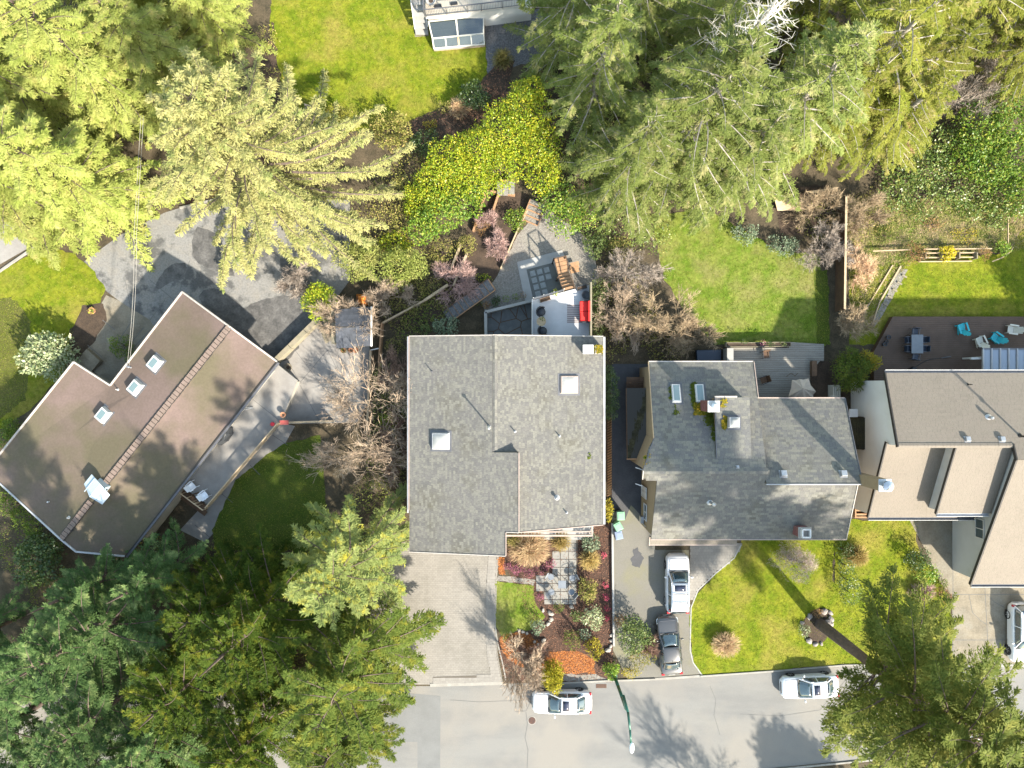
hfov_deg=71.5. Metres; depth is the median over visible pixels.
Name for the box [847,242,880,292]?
bare shrub
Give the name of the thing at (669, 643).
parked car
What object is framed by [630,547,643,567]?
oil stain
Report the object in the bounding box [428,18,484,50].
sunroom
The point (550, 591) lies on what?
bistro chair
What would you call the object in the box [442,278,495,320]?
gravel steps
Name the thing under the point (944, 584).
shrub
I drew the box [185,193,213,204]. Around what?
soil bed
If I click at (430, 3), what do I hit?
plant pot
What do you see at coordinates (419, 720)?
road patch
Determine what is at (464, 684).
kerb
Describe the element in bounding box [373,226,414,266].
shrub
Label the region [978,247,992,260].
round shrub
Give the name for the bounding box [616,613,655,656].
evergreen shrub
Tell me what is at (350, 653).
cedar tree
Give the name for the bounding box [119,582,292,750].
cedar tree
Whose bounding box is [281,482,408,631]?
cedar tree
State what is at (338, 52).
lawn
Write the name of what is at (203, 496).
plastic chair
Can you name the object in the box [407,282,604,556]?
grey house
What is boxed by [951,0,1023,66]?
hemlock tree
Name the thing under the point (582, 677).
gravel strip
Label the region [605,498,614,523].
golden shrub
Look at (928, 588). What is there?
bare shrub
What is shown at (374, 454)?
bare tree
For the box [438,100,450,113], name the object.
shrub
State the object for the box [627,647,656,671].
evergreen shrub
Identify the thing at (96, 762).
fir tree
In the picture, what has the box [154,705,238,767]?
cedar tree
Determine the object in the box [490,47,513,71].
ornamental grass
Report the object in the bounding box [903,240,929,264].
round shrub
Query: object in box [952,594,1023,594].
concrete joint
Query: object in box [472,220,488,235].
shrub
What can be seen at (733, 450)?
stepped roof house
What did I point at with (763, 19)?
dead snag
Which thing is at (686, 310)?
grass
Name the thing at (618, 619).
evergreen shrub
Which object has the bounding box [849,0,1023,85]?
hemlock tree
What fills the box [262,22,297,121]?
soil bed
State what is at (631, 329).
undergrowth
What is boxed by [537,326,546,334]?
tub chair
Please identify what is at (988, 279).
lawn
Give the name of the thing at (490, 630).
paver border
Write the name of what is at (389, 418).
shrub
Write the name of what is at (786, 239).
rhododendron
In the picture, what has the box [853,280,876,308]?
shrub
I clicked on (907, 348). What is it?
dining chair
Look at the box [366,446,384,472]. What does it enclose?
shrub
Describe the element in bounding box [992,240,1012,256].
round shrub
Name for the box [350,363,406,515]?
undergrowth
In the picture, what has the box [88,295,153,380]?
path
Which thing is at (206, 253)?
damp patch
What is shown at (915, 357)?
dining chair
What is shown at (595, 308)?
dark hedge
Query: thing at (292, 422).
fence rail
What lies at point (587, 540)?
rhododendron
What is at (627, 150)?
hemlock tree
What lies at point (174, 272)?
damp patch
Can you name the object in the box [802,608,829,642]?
soil bed
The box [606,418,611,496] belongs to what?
picket fence
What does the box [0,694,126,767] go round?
fir tree
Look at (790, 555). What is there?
pruned tree
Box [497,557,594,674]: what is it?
fallen leaves
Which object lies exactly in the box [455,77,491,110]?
round shrub
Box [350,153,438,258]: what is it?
undergrowth
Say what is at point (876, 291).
slope timber
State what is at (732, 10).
hemlock tree
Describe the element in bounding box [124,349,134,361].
round shrub
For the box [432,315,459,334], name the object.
rhododendron
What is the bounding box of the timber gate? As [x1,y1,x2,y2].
[626,377,643,387]
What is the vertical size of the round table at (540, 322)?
0.532 m
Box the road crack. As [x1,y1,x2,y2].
[525,714,527,765]
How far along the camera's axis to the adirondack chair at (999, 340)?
55.94 m
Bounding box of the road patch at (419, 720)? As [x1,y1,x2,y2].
[374,693,439,767]
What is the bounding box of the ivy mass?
[875,119,1023,229]
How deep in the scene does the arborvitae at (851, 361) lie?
54.65 m
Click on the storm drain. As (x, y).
(601, 685)
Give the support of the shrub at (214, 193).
on the driveway at (112, 264)
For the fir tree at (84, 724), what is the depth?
46.56 m
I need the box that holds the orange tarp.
[356,294,367,304]
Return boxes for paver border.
[433,674,491,683]
[486,556,500,681]
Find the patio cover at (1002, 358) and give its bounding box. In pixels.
[962,348,1023,369]
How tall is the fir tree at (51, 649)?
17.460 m
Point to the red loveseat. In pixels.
(584, 311)
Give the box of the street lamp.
[612,674,633,753]
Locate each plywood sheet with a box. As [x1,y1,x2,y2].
[774,197,803,210]
[805,187,838,193]
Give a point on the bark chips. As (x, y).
(549, 541)
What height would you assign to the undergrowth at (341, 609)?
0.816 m
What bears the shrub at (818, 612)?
on the soil bed at (815, 636)
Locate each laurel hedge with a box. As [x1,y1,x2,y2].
[0,486,45,537]
[408,74,563,207]
[943,77,1023,218]
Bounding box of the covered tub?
[695,350,720,360]
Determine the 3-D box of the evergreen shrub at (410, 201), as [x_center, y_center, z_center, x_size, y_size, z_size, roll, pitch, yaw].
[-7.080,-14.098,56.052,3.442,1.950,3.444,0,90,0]
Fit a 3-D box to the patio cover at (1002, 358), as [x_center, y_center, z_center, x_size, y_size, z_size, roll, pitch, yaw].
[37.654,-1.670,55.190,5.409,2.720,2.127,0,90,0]
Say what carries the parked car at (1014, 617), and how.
on the driveway at (935, 537)
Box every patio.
[279,319,369,423]
[487,303,530,334]
[536,540,577,603]
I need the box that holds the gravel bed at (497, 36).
[485,8,555,72]
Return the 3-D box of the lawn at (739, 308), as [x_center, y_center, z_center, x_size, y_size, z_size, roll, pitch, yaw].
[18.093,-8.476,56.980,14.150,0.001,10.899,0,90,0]
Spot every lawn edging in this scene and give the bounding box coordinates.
[495,622,505,679]
[689,545,741,674]
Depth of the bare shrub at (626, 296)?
55.23 m
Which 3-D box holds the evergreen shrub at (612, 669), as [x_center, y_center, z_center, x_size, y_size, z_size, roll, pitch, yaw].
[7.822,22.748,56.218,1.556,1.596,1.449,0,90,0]
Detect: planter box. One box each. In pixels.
[540,296,550,302]
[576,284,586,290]
[725,342,763,346]
[762,342,790,346]
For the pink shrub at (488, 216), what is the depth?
56.18 m
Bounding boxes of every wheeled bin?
[611,520,623,531]
[613,530,622,539]
[615,510,624,519]
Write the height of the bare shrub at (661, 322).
3.942 m
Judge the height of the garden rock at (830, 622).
0.475 m
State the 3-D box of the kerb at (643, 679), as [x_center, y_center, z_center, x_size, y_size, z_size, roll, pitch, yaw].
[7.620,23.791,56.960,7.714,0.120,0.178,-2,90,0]
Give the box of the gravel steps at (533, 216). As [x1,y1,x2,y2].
[523,199,545,225]
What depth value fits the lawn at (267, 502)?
56.98 m
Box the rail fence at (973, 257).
[872,216,1013,261]
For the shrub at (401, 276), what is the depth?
56.25 m
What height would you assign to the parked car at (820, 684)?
1.555 m
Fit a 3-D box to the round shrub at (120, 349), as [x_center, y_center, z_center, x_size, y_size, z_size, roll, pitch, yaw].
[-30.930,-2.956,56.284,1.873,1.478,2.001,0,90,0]
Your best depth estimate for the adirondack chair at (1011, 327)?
55.99 m
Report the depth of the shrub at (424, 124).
56.45 m
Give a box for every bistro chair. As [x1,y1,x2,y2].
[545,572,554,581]
[545,586,555,599]
[567,587,577,599]
[568,574,578,582]
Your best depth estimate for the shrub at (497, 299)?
56.53 m
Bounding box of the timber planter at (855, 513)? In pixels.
[853,508,866,517]
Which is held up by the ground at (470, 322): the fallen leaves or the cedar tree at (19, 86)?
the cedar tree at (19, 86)
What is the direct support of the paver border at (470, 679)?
on the paver driveway at (452, 587)
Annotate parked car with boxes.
[532,687,591,718]
[655,614,683,675]
[664,552,693,613]
[779,671,838,702]
[1004,602,1023,661]
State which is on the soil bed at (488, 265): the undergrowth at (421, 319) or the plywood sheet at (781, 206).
the undergrowth at (421, 319)
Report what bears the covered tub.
on the rough ground at (663, 291)
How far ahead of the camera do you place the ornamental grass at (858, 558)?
56.20 m
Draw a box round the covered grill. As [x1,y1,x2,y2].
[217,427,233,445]
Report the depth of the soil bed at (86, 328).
56.98 m
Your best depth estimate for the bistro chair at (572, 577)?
56.49 m
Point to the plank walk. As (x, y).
(379, 360)
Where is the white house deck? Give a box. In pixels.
[410,0,531,34]
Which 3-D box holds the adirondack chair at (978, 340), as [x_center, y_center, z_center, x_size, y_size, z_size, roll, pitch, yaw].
[37.025,-3.236,55.975,0.790,0.989,1.025,-26,90,0]
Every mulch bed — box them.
[406,60,514,149]
[498,520,612,682]
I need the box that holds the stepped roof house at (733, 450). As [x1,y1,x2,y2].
[631,342,893,545]
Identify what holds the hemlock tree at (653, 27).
on the ground at (470, 322)
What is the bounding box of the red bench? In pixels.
[279,420,288,424]
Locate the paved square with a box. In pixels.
[527,263,561,296]
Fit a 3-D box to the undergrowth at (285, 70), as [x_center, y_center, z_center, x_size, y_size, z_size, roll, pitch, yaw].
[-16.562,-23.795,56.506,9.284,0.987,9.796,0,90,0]
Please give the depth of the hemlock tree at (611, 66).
48.72 m
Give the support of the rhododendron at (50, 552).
on the ground at (470, 322)
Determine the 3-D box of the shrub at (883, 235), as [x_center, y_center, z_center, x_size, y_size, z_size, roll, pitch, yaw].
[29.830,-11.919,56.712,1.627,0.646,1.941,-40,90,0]
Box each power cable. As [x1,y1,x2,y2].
[127,120,140,363]
[129,115,143,363]
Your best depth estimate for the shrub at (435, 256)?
56.08 m
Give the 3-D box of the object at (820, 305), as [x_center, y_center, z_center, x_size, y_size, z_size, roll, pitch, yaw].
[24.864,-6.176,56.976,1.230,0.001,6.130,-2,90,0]
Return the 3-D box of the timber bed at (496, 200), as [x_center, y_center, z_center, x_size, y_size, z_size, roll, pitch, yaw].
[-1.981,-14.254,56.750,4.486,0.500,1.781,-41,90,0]
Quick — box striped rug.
[567,304,579,322]
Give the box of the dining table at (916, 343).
[907,335,922,352]
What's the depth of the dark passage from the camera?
56.98 m
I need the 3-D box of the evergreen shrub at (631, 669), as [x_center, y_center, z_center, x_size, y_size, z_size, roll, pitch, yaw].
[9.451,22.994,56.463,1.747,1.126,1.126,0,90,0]
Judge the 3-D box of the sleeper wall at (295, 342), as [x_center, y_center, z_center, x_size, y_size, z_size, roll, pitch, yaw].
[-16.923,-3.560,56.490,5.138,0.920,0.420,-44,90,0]
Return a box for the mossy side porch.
[850,416,864,449]
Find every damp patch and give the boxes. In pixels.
[154,263,186,289]
[192,226,234,275]
[198,288,280,356]
[246,258,318,360]
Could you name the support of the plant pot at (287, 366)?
on the patio at (312, 349)
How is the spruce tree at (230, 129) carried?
on the ground at (470, 322)
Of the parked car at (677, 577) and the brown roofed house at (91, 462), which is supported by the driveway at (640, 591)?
the parked car at (677, 577)
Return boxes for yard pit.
[811,361,844,396]
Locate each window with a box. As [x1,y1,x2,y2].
[643,502,646,521]
[975,517,983,539]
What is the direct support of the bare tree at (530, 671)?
on the leaf bed at (561, 655)
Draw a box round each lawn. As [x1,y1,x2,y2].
[0,246,104,428]
[0,297,31,418]
[212,435,328,550]
[270,0,487,131]
[495,581,544,641]
[650,211,825,345]
[689,540,860,674]
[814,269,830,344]
[834,519,952,662]
[849,228,1023,345]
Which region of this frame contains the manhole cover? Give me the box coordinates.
[528,716,535,724]
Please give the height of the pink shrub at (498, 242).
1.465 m
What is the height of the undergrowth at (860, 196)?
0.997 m
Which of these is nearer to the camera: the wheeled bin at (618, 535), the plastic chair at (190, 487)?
the plastic chair at (190, 487)
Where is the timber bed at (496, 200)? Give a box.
[472,190,514,231]
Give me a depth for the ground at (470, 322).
57.00 m
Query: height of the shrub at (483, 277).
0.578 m
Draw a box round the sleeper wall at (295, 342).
[274,314,324,362]
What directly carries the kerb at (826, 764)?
on the ground at (470, 322)
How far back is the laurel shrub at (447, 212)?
55.13 m
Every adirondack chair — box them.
[955,323,970,335]
[972,335,989,347]
[988,331,1008,343]
[1005,324,1023,334]
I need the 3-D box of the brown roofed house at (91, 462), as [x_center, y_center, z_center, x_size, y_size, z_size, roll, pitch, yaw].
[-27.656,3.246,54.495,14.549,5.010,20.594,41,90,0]
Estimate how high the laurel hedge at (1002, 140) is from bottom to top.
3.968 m
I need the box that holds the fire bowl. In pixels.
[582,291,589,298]
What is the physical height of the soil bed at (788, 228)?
0.001 m
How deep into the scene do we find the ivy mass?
56.01 m
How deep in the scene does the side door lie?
55.16 m
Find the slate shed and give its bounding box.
[331,307,372,347]
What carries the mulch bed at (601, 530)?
on the ground at (470, 322)
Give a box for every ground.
[0,0,1023,767]
[590,236,722,367]
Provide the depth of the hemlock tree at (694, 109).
43.56 m
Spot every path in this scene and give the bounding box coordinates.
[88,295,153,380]
[180,425,294,541]
[481,209,598,311]
[690,543,741,599]
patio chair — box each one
[760,375,771,384]
[762,349,770,357]
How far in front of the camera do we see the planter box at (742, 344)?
56.22 m
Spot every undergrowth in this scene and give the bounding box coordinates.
[0,522,238,606]
[248,24,360,145]
[280,522,382,669]
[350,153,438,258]
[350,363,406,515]
[384,243,455,332]
[395,294,447,341]
[535,135,676,255]
[590,253,687,363]
[797,181,908,252]
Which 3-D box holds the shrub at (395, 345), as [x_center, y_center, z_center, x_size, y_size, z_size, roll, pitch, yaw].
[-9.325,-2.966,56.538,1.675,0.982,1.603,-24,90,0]
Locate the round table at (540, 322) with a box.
[537,317,545,325]
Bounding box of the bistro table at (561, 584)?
[558,579,565,587]
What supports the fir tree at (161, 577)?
on the ground at (470, 322)
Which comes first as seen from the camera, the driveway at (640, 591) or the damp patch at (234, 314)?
the damp patch at (234, 314)
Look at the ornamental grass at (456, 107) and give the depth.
56.30 m
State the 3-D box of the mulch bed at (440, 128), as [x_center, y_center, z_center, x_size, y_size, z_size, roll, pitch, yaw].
[-3.665,-21.969,56.975,10.899,0.001,3.554,-33,90,0]
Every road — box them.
[0,220,26,263]
[0,666,1023,767]
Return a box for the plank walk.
[366,323,383,433]
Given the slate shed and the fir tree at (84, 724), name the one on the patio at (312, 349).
the slate shed
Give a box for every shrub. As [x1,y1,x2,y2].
[0,416,21,437]
[0,432,11,448]
[107,334,134,358]
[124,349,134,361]
[209,189,220,203]
[272,259,310,300]
[299,280,339,322]
[306,294,388,341]
[330,240,380,283]
[363,274,418,318]
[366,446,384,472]
[368,244,429,293]
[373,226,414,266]
[375,343,406,406]
[376,410,406,490]
[376,413,396,436]
[384,336,404,355]
[389,267,413,294]
[401,183,443,224]
[403,173,492,246]
[409,127,442,158]
[420,323,432,334]
[422,119,436,131]
[427,236,459,263]
[430,255,483,310]
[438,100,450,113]
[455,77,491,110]
[456,234,477,256]
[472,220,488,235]
[473,208,498,228]
[474,273,492,281]
[485,226,510,264]
[490,295,500,306]
[503,206,525,232]
[517,642,549,665]
[536,178,601,240]
[562,629,583,650]
[579,629,591,640]
[582,232,608,260]
[592,272,660,354]
[594,246,673,302]
[601,661,620,680]
[604,234,633,267]
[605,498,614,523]
[612,283,700,357]
[613,613,625,627]
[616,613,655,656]
[621,666,640,679]
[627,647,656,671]
[641,634,660,658]
[667,309,726,357]
[783,185,873,233]
[793,218,857,272]
[798,624,809,638]
[812,607,822,618]
[836,301,880,341]
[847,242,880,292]
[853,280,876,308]
[873,224,897,245]
[903,119,931,155]
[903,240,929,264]
[903,545,932,570]
[906,584,936,600]
[911,564,942,585]
[921,217,945,230]
[934,587,951,606]
[937,578,948,589]
[939,245,956,262]
[948,227,978,244]
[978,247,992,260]
[982,216,1006,230]
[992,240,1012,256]
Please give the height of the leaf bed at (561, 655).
0.001 m
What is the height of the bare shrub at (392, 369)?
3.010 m
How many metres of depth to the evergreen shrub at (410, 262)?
55.03 m
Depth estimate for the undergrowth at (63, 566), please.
56.55 m
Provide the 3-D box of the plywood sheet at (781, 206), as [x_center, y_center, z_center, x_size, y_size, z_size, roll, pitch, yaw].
[21.969,-14.289,56.375,2.593,0.750,0.931,0,90,0]
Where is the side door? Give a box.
[641,484,646,499]
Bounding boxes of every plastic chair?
[183,480,199,492]
[196,489,211,501]
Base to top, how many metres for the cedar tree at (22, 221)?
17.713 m
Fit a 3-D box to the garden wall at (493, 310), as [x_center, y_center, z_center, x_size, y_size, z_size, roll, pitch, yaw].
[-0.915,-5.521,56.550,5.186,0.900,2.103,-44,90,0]
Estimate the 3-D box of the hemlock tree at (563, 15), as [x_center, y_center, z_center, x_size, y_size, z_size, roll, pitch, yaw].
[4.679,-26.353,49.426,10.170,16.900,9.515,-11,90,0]
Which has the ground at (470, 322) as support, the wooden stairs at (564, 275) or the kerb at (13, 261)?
the kerb at (13, 261)
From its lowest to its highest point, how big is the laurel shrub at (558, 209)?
2.700 m
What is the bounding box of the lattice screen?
[828,385,839,396]
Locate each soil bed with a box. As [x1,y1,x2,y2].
[69,304,106,359]
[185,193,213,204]
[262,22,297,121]
[388,190,528,330]
[774,184,832,235]
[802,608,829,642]
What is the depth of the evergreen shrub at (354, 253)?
55.13 m
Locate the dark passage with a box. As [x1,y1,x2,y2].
[612,364,647,518]
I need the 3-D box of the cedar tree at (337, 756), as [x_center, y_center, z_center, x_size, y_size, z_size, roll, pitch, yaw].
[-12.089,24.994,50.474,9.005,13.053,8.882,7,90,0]
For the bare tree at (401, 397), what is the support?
on the ground at (470, 322)
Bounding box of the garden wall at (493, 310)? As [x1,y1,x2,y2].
[484,299,531,334]
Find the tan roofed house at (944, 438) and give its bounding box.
[849,317,1023,586]
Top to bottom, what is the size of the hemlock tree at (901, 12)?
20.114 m
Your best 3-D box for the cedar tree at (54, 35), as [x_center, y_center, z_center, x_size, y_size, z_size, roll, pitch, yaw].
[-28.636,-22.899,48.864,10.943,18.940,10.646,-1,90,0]
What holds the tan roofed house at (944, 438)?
on the ground at (470, 322)
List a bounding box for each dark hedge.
[592,276,611,335]
[605,365,620,420]
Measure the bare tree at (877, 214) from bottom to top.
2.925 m
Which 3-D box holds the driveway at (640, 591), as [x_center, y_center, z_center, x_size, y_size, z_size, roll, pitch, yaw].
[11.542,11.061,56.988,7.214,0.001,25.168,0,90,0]
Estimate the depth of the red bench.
55.08 m
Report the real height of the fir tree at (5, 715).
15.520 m
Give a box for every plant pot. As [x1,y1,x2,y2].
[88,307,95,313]
[284,363,291,370]
[426,0,435,6]
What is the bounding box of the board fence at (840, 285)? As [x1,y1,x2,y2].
[835,196,847,311]
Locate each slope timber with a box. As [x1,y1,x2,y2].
[863,265,892,313]
[879,266,901,301]
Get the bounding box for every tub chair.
[536,306,545,316]
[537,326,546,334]
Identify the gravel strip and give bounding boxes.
[496,576,534,585]
[561,674,609,681]
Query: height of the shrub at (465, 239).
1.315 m
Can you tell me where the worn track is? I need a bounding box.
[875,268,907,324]
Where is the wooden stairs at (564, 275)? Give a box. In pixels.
[552,255,578,291]
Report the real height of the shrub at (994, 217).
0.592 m
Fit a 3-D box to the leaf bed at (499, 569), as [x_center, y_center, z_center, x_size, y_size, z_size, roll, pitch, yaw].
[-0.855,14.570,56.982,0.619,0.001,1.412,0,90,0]
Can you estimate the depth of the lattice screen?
56.17 m
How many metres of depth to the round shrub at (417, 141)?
55.75 m
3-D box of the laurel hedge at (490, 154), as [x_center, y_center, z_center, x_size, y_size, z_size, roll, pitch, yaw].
[-2.008,-18.686,54.865,12.163,4.270,10.357,0,90,0]
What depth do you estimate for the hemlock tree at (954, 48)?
44.70 m
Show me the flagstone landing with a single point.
(510, 191)
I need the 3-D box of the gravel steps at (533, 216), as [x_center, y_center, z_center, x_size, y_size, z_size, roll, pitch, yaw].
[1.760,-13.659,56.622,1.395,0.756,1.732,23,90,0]
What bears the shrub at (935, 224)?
on the rough grass at (899, 229)
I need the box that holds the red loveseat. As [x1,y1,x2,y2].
[580,300,589,322]
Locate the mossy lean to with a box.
[626,388,645,459]
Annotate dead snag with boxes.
[677,0,813,112]
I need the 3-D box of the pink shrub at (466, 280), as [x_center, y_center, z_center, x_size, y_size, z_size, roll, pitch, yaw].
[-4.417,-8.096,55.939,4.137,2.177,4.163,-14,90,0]
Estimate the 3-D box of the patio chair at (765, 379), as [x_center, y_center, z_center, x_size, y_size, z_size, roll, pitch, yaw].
[19.923,-0.339,56.021,0.637,0.954,0.610,-20,90,0]
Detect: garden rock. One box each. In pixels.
[821,609,827,614]
[825,619,833,626]
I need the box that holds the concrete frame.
[517,250,567,300]
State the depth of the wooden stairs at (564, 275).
55.50 m
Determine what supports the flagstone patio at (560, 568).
on the mulch bed at (601, 530)
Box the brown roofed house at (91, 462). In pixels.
[0,291,299,557]
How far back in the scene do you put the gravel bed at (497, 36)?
56.98 m
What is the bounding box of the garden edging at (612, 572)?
[611,523,614,645]
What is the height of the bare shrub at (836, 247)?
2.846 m
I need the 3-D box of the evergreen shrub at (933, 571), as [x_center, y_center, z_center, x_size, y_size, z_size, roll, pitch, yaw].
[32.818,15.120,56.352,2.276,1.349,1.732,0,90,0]
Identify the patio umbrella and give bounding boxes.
[788,379,815,396]
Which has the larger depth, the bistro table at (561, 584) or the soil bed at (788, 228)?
the soil bed at (788, 228)
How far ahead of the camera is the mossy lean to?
54.48 m
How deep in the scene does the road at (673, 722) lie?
56.99 m
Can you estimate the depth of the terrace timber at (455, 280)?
56.55 m
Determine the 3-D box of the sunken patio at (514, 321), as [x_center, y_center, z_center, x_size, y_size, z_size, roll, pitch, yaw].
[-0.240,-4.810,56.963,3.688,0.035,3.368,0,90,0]
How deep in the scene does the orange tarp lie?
56.31 m
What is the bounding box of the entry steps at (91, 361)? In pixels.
[77,349,102,371]
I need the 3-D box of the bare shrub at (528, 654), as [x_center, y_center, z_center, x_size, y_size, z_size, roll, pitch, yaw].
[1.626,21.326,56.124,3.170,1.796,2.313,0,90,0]
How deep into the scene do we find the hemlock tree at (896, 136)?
49.97 m
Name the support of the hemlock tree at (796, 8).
on the ground at (470, 322)
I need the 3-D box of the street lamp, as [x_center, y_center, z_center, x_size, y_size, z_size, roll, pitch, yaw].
[8.149,23.439,52.630,0.579,8.740,3.382,-5,90,0]
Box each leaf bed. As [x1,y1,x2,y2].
[498,557,504,574]
[500,631,595,673]
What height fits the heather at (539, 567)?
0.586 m
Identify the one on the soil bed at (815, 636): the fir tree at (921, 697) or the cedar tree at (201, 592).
the fir tree at (921, 697)
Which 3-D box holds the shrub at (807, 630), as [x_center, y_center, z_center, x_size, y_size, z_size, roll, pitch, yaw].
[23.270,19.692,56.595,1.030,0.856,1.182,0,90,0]
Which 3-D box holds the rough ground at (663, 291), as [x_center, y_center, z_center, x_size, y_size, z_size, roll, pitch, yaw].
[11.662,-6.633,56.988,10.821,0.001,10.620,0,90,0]
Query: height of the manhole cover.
0.030 m
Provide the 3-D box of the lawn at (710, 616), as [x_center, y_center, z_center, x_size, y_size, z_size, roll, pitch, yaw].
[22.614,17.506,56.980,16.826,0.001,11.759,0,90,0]
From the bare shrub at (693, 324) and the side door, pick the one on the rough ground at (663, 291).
the bare shrub at (693, 324)
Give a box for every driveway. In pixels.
[84,198,349,357]
[358,542,502,684]
[611,368,699,678]
[910,520,1023,665]
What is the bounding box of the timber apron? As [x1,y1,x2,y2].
[319,322,330,343]
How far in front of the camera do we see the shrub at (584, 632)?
56.41 m
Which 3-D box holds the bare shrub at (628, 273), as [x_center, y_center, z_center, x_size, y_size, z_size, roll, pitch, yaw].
[9.273,-8.401,55.422,5.880,3.203,4.705,24,90,0]
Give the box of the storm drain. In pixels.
[596,684,606,687]
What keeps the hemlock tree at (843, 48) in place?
on the ground at (470, 322)
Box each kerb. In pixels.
[0,246,37,272]
[179,198,214,208]
[430,682,502,686]
[562,678,654,683]
[655,675,699,679]
[700,664,864,676]
[784,757,899,767]
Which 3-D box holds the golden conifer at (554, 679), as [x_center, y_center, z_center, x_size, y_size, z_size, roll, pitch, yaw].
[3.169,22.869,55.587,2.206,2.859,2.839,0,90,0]
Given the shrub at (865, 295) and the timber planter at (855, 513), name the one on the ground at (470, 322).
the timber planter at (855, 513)
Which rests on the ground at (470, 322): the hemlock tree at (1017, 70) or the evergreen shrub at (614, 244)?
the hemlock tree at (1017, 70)
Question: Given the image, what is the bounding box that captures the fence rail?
[289,420,333,423]
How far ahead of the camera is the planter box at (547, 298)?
54.36 m
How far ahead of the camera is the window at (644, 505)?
54.90 m
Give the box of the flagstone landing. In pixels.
[497,178,513,195]
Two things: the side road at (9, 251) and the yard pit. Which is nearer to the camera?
the yard pit
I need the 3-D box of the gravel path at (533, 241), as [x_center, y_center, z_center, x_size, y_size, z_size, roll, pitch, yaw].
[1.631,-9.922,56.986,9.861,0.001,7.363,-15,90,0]
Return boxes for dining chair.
[902,336,910,342]
[904,345,910,351]
[909,354,920,360]
[910,327,920,334]
[923,336,929,342]
[923,345,930,351]
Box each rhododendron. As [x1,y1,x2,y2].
[11,526,66,588]
[12,330,80,382]
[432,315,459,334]
[569,609,583,621]
[578,576,597,604]
[581,533,599,553]
[581,603,604,631]
[583,637,603,661]
[729,223,759,246]
[765,233,799,256]
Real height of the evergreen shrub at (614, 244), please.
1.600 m
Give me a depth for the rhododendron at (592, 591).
55.97 m
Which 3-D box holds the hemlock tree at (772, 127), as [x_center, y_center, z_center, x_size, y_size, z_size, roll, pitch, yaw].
[15.702,-15.780,49.354,10.633,16.623,9.399,45,90,0]
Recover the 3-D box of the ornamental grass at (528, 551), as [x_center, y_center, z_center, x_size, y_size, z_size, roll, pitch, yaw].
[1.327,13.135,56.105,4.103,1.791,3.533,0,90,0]
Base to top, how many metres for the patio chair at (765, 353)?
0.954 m
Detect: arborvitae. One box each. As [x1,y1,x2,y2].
[829,345,874,394]
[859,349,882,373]
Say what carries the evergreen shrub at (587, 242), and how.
on the rough ground at (663, 291)
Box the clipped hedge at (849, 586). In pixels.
[835,542,862,605]
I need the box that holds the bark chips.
[406,61,612,683]
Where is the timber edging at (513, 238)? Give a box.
[500,199,533,268]
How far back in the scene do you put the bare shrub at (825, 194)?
55.78 m
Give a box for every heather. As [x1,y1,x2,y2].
[510,564,522,575]
[521,568,534,578]
[533,565,548,574]
[544,558,556,567]
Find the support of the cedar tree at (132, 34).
on the ground at (470, 322)
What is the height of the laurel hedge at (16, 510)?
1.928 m
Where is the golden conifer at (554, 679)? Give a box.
[539,658,564,696]
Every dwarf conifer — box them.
[529,619,545,635]
[553,601,563,613]
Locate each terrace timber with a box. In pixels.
[382,284,448,323]
[449,244,461,273]
[452,254,467,286]
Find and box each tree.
[0,0,189,153]
[0,1,45,101]
[0,34,139,154]
[0,104,193,272]
[0,145,130,270]
[0,532,180,712]
[0,581,102,750]
[0,584,30,659]
[0,663,59,767]
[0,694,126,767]
[20,633,185,767]
[27,542,151,616]
[60,0,205,44]
[79,727,149,767]
[86,0,244,141]
[92,654,225,767]
[106,516,208,616]
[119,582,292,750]
[142,45,424,293]
[153,531,290,652]
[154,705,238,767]
[162,0,277,76]
[183,522,350,698]
[188,659,307,767]
[271,592,447,767]
[281,410,406,500]
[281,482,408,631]
[282,655,415,767]
[316,339,412,462]
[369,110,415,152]
[500,629,546,713]
[502,0,640,88]
[537,0,658,170]
[542,93,695,244]
[580,19,784,229]
[586,0,697,80]
[639,0,799,133]
[667,90,802,236]
[702,16,884,212]
[747,0,877,88]
[764,50,902,183]
[767,540,818,584]
[777,0,988,155]
[815,562,1023,767]
[831,16,994,160]
[837,63,963,181]
[847,190,894,240]
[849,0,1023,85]
[932,73,1006,122]
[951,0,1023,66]
[961,17,1023,120]
[974,5,1023,80]
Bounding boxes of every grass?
[0,0,1023,673]
[448,96,471,119]
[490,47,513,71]
[506,533,525,548]
[507,533,551,568]
[550,532,571,551]
[578,549,601,570]
[709,631,743,657]
[841,544,872,567]
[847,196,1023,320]
[848,197,1023,310]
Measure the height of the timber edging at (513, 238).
0.350 m
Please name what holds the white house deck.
on the ground at (470, 322)
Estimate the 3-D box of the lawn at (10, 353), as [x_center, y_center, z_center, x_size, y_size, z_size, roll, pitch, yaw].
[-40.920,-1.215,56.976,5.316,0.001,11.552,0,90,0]

